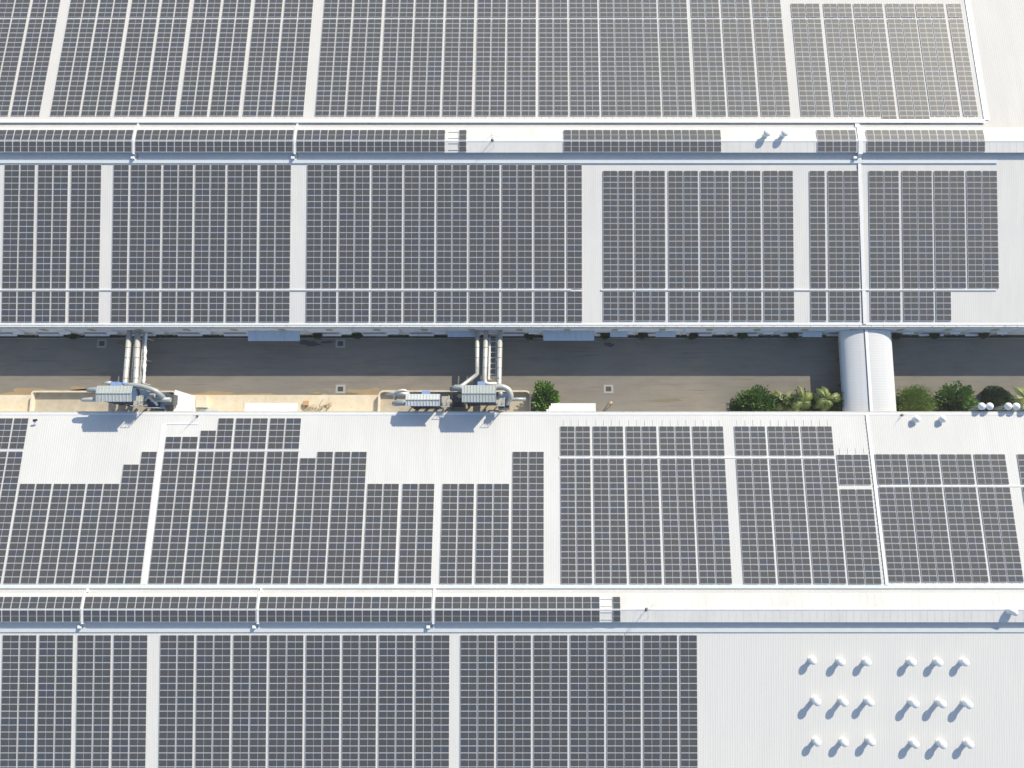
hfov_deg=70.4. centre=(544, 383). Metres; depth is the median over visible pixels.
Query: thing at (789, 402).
dark bush
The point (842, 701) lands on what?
roof vent
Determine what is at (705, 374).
road
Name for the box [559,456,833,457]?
cable tray
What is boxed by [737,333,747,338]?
clipped shrub
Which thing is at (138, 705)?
solar array
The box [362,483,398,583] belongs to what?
solar array
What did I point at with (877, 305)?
solar array
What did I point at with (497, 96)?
solar array
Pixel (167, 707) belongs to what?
solar array
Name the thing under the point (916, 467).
solar array
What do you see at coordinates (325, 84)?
solar array
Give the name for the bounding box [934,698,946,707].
roof vent
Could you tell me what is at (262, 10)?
solar array
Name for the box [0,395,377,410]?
concrete apron
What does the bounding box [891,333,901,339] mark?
clipped shrub
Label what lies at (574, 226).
solar array
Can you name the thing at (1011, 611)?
roof vent
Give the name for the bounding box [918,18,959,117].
solar array
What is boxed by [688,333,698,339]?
clipped shrub
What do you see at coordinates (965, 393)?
broadleaf tree
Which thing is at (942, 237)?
solar array
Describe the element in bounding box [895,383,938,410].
feathery tree
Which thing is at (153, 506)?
cable tray
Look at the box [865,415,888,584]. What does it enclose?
cable tray
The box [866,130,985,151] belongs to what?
solar array
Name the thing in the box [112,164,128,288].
solar array
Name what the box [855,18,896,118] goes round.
solar array
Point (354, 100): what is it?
solar array
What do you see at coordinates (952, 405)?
dark bush
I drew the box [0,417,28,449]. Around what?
solar array
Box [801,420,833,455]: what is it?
solar array
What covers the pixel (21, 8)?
solar array
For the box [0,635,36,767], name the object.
solar array
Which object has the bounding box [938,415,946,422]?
roof vent
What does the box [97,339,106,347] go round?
manhole
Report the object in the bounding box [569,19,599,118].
solar array
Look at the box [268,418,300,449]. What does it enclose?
solar array
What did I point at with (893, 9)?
solar array
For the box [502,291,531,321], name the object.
solar array
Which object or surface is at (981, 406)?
domed pipe
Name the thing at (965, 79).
solar array
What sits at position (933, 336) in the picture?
clipped shrub
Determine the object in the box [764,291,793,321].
solar array
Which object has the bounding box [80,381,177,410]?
filter unit
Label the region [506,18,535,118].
solar array
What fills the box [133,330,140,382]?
air duct
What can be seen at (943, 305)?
solar array
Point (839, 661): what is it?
roof vent
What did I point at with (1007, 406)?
domed pipe
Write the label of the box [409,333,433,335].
window
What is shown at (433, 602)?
cable tray
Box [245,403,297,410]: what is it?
canopy
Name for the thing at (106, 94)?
solar array
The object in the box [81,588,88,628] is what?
cable tray
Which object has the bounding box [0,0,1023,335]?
warehouse
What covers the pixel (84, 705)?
solar array
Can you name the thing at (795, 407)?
palm
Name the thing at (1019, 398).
palm
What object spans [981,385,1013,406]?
clipped shrub
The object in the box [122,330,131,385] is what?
air duct
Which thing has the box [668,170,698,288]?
solar array
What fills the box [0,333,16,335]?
window
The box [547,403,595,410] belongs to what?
canopy
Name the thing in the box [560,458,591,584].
solar array
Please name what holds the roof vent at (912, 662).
on the warehouse at (756, 705)
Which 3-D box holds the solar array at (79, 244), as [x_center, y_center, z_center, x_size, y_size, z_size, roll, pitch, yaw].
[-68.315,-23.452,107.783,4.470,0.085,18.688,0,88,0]
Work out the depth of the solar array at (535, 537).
101.90 m
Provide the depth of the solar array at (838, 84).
111.01 m
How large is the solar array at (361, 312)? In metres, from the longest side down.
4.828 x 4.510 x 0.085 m
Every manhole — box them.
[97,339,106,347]
[335,339,344,347]
[335,385,344,392]
[604,385,612,392]
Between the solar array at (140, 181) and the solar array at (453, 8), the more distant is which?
the solar array at (453, 8)
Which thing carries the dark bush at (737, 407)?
on the planting bed at (896, 410)
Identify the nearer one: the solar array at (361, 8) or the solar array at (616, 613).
the solar array at (616, 613)
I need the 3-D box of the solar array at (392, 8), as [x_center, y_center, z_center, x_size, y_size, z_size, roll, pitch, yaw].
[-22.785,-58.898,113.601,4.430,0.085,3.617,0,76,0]
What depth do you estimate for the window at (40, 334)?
111.07 m
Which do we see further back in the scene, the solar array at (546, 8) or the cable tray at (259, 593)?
the solar array at (546, 8)
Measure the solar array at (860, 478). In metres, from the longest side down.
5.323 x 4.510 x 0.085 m
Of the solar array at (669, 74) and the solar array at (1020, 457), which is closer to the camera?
the solar array at (1020, 457)
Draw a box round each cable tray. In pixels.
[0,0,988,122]
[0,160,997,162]
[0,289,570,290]
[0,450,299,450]
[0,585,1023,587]
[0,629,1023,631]
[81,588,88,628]
[132,123,138,159]
[142,423,197,583]
[257,588,261,628]
[294,123,298,159]
[432,588,435,628]
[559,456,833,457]
[601,289,996,290]
[855,123,866,323]
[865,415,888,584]
[879,485,1023,486]
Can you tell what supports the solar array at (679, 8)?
on the warehouse at (998, 26)
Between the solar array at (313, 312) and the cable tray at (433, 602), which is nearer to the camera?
the cable tray at (433, 602)
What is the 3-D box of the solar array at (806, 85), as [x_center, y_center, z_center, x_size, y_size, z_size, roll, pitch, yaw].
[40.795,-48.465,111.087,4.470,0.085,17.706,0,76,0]
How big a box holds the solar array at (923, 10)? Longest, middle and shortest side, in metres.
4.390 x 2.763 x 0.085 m
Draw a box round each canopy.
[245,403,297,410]
[248,331,299,340]
[448,332,474,336]
[543,331,593,340]
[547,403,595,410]
[610,332,627,336]
[656,332,675,336]
[802,332,821,336]
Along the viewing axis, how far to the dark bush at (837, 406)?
108.32 m
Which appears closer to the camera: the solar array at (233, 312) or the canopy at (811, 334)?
the solar array at (233, 312)
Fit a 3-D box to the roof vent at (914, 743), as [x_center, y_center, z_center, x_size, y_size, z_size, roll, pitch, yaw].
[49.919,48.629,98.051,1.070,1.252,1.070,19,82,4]
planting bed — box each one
[1,335,1023,337]
[730,401,1023,410]
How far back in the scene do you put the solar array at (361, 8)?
113.54 m
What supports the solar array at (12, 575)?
on the warehouse at (756, 705)
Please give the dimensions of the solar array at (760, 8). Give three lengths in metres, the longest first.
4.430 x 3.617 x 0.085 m
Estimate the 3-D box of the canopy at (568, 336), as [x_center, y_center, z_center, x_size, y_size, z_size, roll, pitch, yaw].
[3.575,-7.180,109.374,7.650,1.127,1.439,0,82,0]
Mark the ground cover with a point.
(38, 336)
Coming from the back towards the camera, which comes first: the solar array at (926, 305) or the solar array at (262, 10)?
the solar array at (262, 10)
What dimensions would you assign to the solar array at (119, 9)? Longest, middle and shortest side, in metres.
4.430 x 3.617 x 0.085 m
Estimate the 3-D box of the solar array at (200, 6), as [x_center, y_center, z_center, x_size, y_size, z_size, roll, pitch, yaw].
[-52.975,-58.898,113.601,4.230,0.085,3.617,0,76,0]
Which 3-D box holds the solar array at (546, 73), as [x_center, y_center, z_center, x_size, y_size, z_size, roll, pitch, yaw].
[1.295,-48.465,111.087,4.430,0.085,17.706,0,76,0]
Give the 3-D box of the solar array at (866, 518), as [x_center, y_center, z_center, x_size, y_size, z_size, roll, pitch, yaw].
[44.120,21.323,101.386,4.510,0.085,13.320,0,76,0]
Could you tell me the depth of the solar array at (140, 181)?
107.74 m
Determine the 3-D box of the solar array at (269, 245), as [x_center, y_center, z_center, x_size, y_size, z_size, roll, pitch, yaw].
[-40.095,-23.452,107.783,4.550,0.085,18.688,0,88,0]
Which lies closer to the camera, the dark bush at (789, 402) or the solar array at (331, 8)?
the dark bush at (789, 402)
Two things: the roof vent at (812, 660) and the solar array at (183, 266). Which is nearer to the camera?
the roof vent at (812, 660)
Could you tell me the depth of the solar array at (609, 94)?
111.01 m
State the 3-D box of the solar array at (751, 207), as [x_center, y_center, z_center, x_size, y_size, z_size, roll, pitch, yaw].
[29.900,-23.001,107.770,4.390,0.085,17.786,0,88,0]
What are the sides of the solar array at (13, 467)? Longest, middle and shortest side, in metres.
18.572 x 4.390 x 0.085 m
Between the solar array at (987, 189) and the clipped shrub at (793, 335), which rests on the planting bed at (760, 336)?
the clipped shrub at (793, 335)
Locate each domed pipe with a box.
[960,403,985,410]
[974,403,993,410]
[987,403,1011,410]
[994,403,1019,410]
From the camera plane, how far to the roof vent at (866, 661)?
98.03 m
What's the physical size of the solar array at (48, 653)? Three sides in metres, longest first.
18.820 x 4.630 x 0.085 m
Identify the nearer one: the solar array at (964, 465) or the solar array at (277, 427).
the solar array at (964, 465)
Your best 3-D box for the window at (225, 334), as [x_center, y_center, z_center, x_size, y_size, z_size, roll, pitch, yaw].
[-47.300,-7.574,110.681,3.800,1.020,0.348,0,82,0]
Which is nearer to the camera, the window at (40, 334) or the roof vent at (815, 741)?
the roof vent at (815, 741)
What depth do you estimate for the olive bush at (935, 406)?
108.76 m
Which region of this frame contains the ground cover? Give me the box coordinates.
[0,335,1008,337]
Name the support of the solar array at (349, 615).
on the warehouse at (756, 705)
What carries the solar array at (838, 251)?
on the warehouse at (998, 26)
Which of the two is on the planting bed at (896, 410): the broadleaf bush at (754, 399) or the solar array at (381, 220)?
the broadleaf bush at (754, 399)
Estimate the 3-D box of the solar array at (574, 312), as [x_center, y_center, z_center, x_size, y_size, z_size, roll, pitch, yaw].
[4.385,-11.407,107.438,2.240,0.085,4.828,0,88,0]
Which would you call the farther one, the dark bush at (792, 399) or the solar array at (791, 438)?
the dark bush at (792, 399)
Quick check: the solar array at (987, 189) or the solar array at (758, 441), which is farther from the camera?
the solar array at (987, 189)
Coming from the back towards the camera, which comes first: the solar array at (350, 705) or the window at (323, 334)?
the window at (323, 334)
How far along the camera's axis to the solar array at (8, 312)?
107.40 m
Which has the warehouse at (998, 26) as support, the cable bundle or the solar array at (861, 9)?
the solar array at (861, 9)
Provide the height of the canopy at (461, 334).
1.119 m
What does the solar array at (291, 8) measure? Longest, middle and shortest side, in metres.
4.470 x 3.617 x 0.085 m
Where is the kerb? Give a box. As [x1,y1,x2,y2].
[0,338,1023,338]
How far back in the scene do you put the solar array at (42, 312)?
107.40 m
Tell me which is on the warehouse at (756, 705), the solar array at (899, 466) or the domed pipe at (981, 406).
the solar array at (899, 466)
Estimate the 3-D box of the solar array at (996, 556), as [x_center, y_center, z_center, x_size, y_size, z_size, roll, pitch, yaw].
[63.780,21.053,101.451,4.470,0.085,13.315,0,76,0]
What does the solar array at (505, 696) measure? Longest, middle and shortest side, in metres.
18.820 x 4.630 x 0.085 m
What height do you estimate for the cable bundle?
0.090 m
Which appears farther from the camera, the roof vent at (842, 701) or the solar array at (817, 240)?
the solar array at (817, 240)
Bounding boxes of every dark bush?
[729,402,747,410]
[763,391,794,410]
[790,387,817,410]
[808,389,843,410]
[935,393,966,410]
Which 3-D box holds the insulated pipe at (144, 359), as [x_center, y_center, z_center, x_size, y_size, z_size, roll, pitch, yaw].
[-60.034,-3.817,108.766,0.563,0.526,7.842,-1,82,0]
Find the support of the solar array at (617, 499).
on the warehouse at (756, 705)
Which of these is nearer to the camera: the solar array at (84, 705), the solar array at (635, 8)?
the solar array at (84, 705)
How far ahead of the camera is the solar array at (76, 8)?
113.54 m
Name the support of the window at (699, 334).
in the warehouse at (998, 26)
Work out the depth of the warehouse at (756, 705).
99.10 m
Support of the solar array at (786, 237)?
on the warehouse at (998, 26)
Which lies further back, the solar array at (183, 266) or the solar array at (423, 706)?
the solar array at (183, 266)
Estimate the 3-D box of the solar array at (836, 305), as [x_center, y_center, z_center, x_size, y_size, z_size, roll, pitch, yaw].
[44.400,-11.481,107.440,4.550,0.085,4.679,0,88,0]
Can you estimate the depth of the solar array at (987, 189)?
107.72 m
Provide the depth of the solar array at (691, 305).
107.40 m
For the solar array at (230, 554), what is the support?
on the warehouse at (756, 705)
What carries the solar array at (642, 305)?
on the warehouse at (998, 26)
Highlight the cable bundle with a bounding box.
[488,337,490,379]
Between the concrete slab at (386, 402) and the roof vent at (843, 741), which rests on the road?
the concrete slab at (386, 402)
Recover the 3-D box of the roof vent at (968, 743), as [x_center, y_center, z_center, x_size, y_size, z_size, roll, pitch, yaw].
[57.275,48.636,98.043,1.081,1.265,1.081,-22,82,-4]
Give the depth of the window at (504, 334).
111.07 m
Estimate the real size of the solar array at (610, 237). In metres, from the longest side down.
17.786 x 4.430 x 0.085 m
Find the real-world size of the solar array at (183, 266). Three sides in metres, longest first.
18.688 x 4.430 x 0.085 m
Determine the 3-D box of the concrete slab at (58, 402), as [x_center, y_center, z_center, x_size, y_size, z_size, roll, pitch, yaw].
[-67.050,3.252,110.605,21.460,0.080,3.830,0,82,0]
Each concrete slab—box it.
[34,393,173,410]
[380,393,528,410]
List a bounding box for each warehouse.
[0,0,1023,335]
[0,411,1023,767]
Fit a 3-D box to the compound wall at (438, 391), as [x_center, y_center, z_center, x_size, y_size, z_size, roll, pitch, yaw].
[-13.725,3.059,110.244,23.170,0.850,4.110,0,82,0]
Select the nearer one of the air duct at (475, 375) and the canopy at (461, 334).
the air duct at (475, 375)
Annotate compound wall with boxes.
[29,391,174,410]
[378,390,530,410]
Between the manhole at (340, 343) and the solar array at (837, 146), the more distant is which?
the manhole at (340, 343)
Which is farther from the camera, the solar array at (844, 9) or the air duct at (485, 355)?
the solar array at (844, 9)
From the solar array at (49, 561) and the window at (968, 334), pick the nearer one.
the solar array at (49, 561)
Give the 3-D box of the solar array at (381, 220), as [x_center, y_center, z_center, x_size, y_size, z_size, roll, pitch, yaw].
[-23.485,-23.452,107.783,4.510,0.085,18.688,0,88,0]
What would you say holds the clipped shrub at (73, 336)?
on the planting bed at (760, 336)
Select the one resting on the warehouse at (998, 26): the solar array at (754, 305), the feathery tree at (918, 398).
the solar array at (754, 305)
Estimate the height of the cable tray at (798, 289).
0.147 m
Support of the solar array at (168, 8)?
on the warehouse at (998, 26)
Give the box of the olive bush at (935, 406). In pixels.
[923,395,945,410]
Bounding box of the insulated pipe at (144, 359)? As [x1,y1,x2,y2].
[142,333,147,383]
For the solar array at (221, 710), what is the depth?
98.71 m
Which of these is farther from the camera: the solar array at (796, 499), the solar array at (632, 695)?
the solar array at (796, 499)
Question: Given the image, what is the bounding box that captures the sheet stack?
[197,408,218,410]
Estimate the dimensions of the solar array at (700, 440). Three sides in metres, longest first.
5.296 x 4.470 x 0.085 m
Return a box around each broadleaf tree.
[531,379,559,410]
[932,380,979,410]
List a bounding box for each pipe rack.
[131,335,141,382]
[139,333,153,384]
[489,335,496,379]
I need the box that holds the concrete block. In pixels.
[196,396,208,407]
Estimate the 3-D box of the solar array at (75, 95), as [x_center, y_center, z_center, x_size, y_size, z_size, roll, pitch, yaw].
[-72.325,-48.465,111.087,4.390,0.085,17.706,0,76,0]
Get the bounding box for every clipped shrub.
[68,333,79,338]
[312,333,322,338]
[351,332,361,338]
[524,333,533,339]
[600,333,609,339]
[638,332,647,338]
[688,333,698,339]
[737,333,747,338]
[788,332,798,338]
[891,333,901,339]
[929,333,939,339]
[978,332,989,338]
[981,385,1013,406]
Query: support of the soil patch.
on the road
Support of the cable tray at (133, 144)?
on the warehouse at (998, 26)
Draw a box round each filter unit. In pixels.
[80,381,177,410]
[385,389,453,410]
[449,381,525,410]
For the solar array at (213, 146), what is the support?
on the warehouse at (998, 26)
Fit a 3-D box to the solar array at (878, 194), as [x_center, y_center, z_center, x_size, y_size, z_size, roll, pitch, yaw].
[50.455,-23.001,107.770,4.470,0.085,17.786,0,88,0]
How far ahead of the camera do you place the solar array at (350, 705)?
98.72 m
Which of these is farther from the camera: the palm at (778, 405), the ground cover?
the ground cover
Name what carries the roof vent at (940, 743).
on the warehouse at (756, 705)
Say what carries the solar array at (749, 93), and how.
on the warehouse at (998, 26)
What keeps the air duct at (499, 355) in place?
attached to the warehouse at (998, 26)
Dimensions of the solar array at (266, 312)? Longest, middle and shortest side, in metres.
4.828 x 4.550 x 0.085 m
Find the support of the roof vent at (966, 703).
on the warehouse at (756, 705)
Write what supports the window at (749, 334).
in the warehouse at (998, 26)
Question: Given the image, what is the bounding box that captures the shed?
[173,390,197,410]
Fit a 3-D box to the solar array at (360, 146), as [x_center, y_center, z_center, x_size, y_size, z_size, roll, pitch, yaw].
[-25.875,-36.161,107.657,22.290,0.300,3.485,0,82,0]
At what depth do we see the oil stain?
112.00 m
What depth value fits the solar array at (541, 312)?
107.40 m
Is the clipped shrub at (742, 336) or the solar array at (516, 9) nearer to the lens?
the clipped shrub at (742, 336)
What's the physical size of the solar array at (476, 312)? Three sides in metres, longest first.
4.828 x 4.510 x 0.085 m
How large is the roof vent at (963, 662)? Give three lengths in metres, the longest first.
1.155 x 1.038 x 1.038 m
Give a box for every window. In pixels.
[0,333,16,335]
[38,333,63,335]
[85,333,109,335]
[132,333,155,335]
[177,333,201,335]
[224,333,247,335]
[316,333,340,335]
[363,333,387,335]
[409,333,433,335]
[502,333,524,335]
[687,333,711,335]
[734,333,757,335]
[780,333,801,335]
[826,333,837,335]
[919,333,943,335]
[965,333,978,335]
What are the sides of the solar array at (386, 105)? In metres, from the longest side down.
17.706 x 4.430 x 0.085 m
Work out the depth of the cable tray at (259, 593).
98.72 m
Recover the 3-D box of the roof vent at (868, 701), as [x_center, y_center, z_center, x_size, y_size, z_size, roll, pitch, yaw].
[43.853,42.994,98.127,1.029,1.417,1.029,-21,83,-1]
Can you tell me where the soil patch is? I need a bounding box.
[116,341,682,401]
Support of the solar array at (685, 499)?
on the warehouse at (756, 705)
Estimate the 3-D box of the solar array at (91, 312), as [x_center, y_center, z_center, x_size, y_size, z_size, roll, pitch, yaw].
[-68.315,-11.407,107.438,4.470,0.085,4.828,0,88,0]
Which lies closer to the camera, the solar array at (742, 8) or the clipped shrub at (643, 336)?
the clipped shrub at (643, 336)
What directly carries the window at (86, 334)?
in the warehouse at (998, 26)
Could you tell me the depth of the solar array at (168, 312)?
107.40 m
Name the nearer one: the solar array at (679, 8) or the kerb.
the kerb
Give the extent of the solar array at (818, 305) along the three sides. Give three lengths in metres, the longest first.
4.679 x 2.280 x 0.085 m
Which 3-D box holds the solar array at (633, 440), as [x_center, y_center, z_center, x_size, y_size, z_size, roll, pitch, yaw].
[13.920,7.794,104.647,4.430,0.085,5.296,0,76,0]
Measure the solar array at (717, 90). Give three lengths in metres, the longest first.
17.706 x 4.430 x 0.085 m
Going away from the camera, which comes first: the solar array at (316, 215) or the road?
the solar array at (316, 215)
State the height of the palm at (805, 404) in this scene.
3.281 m
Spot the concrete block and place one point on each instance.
(202, 401)
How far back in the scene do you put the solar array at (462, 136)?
107.53 m
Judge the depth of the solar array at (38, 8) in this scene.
113.54 m
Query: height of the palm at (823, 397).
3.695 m
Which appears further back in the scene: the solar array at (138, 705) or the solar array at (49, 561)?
the solar array at (49, 561)
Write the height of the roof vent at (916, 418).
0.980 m
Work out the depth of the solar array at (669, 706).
98.72 m
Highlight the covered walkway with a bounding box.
[835,329,895,410]
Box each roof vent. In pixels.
[762,129,770,137]
[780,129,788,137]
[807,656,816,664]
[810,695,820,705]
[811,737,820,746]
[835,657,845,665]
[837,696,847,706]
[838,737,848,746]
[861,658,870,665]
[863,696,873,706]
[864,736,875,745]
[906,658,916,666]
[907,698,918,707]
[908,738,919,748]
[912,415,919,422]
[932,657,942,666]
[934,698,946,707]
[935,738,946,748]
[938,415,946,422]
[958,658,968,666]
[960,698,972,708]
[962,738,973,748]
[1004,607,1017,615]
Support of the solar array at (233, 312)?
on the warehouse at (998, 26)
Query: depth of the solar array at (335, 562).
101.90 m
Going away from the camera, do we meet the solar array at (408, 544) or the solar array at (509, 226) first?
the solar array at (408, 544)
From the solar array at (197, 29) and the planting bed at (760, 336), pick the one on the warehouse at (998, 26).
the solar array at (197, 29)
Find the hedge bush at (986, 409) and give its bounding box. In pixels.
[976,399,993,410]
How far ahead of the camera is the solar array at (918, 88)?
110.93 m
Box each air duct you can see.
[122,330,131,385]
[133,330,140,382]
[460,330,479,384]
[482,330,496,384]
[496,330,502,383]
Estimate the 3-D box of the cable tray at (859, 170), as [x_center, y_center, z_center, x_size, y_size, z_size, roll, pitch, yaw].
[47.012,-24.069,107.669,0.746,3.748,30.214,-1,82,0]
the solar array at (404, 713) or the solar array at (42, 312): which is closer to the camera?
the solar array at (404, 713)
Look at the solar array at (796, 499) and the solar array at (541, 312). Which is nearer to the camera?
the solar array at (796, 499)
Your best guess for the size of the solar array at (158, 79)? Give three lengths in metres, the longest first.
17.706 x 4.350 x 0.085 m
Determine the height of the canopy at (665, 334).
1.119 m
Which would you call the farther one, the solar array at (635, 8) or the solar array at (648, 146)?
the solar array at (635, 8)
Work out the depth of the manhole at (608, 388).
110.97 m
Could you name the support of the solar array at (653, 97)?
on the warehouse at (998, 26)
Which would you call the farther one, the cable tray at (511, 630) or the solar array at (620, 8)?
the solar array at (620, 8)
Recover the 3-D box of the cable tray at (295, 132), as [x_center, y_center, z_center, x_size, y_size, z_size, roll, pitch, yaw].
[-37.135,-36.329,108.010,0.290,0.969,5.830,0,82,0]
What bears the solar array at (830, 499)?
on the warehouse at (756, 705)
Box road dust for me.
[0,386,386,394]
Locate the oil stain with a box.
[299,340,613,346]
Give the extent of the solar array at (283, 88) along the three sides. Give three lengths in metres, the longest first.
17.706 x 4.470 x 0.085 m
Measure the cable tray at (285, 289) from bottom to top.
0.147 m
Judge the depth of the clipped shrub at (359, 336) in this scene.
110.36 m
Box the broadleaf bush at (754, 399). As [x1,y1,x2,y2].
[733,383,776,410]
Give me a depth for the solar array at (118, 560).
101.80 m
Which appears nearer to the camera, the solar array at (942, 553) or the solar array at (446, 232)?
the solar array at (942, 553)
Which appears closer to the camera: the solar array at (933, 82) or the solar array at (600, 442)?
the solar array at (600, 442)
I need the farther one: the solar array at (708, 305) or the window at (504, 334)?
the window at (504, 334)
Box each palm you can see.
[772,390,792,410]
[785,400,801,410]
[791,384,811,410]
[813,387,841,410]
[1012,386,1023,410]
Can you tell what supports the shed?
on the concrete apron
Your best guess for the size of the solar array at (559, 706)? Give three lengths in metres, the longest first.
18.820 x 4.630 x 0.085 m
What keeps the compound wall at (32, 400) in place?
on the concrete slab at (58, 402)
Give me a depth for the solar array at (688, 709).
98.71 m
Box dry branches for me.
[302,400,330,410]
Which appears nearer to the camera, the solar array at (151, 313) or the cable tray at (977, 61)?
the solar array at (151, 313)
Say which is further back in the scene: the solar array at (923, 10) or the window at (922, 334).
the solar array at (923, 10)
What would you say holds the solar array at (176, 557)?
on the warehouse at (756, 705)
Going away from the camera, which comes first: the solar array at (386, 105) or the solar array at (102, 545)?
the solar array at (102, 545)
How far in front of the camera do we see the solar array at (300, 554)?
101.86 m
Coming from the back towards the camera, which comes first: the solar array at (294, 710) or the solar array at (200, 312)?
the solar array at (200, 312)
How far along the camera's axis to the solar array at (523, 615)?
98.46 m
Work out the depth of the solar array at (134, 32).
111.00 m
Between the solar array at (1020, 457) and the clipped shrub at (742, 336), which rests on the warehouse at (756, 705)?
the solar array at (1020, 457)
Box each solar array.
[0,0,30,17]
[0,19,26,117]
[0,130,133,151]
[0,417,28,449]
[0,451,22,583]
[0,597,81,621]
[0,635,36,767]
[1,291,32,321]
[2,164,34,288]
[3,483,51,584]
[10,18,56,118]
[30,0,60,17]
[35,291,65,322]
[36,164,68,287]
[37,634,72,767]
[38,483,85,584]
[50,18,94,118]
[68,0,98,17]
[68,291,98,322]
[69,164,101,288]
[73,483,119,584]
[75,634,110,767]
[81,19,125,118]
[83,597,256,621]
[98,0,128,17]
[107,451,156,583]
[111,291,126,321]
[111,634,147,767]
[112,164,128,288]
[114,18,156,118]
[128,291,159,321]
[129,164,161,288]
[130,0,159,17]
[134,130,293,151]
[145,18,187,118]
[148,451,195,584]
[158,634,193,767]
[160,0,189,17]
[161,291,191,322]
[162,164,192,288]
[165,436,197,448]
[179,19,218,118]
[184,452,230,584]
[192,0,220,16]
[193,291,223,322]
[194,164,225,287]
[195,634,230,767]
[199,417,233,449]
[210,18,248,116]
[219,451,264,584]
[222,0,250,17]
[226,165,257,287]
[226,291,255,321]
[232,635,266,767]
[233,417,267,449]
[243,18,280,118]
[253,0,282,16]
[255,451,298,584]
[259,165,290,288]
[259,291,289,322]
[259,597,431,621]
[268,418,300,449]
[268,634,303,767]
[274,18,311,116]
[283,0,313,17]
[290,452,332,584]
[296,130,445,151]
[305,634,339,767]
[306,164,337,288]
[306,291,336,321]
[315,19,350,116]
[323,0,352,17]
[326,451,366,584]
[338,291,368,321]
[339,165,369,287]
[342,634,376,767]
[346,19,381,118]
[354,0,382,17]
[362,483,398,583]
[371,164,402,288]
[371,291,401,322]
[378,634,412,767]
[379,19,412,115]
[385,0,413,17]
[398,484,434,584]
[404,164,434,287]
[404,291,433,321]
[410,18,443,118]
[415,0,443,17]
[415,634,449,767]
[434,597,600,621]
[436,291,466,322]
[437,164,466,287]
[439,483,473,584]
[442,18,473,118]
[446,0,474,16]
[448,130,466,151]
[460,634,494,767]
[469,164,499,288]
[469,291,499,322]
[475,18,505,115]
[475,483,508,584]
[477,0,505,17]
[497,634,530,767]
[502,165,531,287]
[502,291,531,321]
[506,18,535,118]
[508,0,535,16]
[511,451,543,584]
[534,164,564,288]
[534,291,564,322]
[534,634,567,767]
[539,0,566,16]
[539,19,567,115]
[560,420,589,455]
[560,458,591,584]
[563,130,721,151]
[567,164,581,288]
[567,291,581,322]
[569,0,597,16]
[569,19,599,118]
[570,634,603,767]
[593,420,623,455]
[593,458,626,584]
[599,0,627,16]
[600,19,630,115]
[601,597,620,621]
[603,171,632,288]
[603,291,632,321]
[607,634,640,767]
[626,426,656,455]
[627,459,661,584]
[628,0,656,17]
[629,18,660,115]
[635,170,664,288]
[635,291,665,320]
[643,634,677,767]
[658,0,686,17]
[659,19,692,118]
[659,422,690,455]
[660,459,696,583]
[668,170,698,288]
[669,291,698,321]
[680,635,697,767]
[690,0,719,17]
[691,18,725,115]
[692,423,724,455]
[694,459,731,584]
[700,171,729,288]
[701,291,729,320]
[721,0,750,16]
[722,18,757,118]
[731,171,760,287]
[732,291,761,321]
[734,426,766,455]
[736,458,775,584]
[752,0,781,17]
[754,19,790,118]
[763,170,793,287]
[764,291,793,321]
[767,420,800,455]
[770,458,811,584]
[791,3,820,17]
[792,18,830,118]
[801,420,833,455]
[803,459,845,584]
[809,171,825,287]
[811,291,825,321]
[816,130,856,151]
[823,3,852,17]
[825,18,863,116]
[828,171,859,287]
[829,291,859,321]
[837,448,870,484]
[840,489,881,584]
[853,3,883,17]
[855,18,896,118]
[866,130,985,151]
[869,171,899,288]
[870,291,900,321]
[875,454,908,484]
[878,487,919,583]
[885,3,915,17]
[887,18,929,118]
[902,170,933,288]
[903,291,933,321]
[907,454,941,483]
[911,487,953,583]
[915,3,944,17]
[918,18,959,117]
[934,170,965,288]
[936,291,950,321]
[940,454,974,484]
[944,487,988,583]
[947,3,962,17]
[949,19,978,118]
[966,170,998,288]
[974,454,1008,484]
[978,487,1023,583]
[1017,454,1023,483]
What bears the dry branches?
on the concrete apron
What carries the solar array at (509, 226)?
on the warehouse at (998, 26)
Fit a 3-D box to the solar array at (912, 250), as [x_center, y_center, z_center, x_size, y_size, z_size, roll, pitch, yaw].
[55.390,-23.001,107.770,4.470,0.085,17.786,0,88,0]
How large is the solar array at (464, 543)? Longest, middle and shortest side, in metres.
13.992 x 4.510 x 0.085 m
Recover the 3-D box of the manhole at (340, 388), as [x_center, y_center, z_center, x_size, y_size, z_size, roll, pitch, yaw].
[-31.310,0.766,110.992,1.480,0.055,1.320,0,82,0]
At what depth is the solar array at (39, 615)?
98.46 m
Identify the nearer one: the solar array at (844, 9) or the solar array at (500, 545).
the solar array at (500, 545)
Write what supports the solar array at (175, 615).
on the warehouse at (756, 705)
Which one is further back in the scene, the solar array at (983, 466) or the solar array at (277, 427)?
the solar array at (277, 427)
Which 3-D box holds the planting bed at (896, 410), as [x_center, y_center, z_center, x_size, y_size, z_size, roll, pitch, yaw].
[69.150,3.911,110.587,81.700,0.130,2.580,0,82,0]
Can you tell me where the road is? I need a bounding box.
[0,339,1023,410]
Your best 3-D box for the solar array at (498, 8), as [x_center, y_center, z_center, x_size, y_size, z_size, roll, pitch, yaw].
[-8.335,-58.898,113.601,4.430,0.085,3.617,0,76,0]
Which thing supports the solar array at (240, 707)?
on the warehouse at (756, 705)
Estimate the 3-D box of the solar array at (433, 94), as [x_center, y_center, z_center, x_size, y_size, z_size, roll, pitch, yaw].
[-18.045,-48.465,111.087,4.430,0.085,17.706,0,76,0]
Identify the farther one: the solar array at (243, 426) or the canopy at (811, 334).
the canopy at (811, 334)
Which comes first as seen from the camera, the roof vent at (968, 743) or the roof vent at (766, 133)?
the roof vent at (968, 743)
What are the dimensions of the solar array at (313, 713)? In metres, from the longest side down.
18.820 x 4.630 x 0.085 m

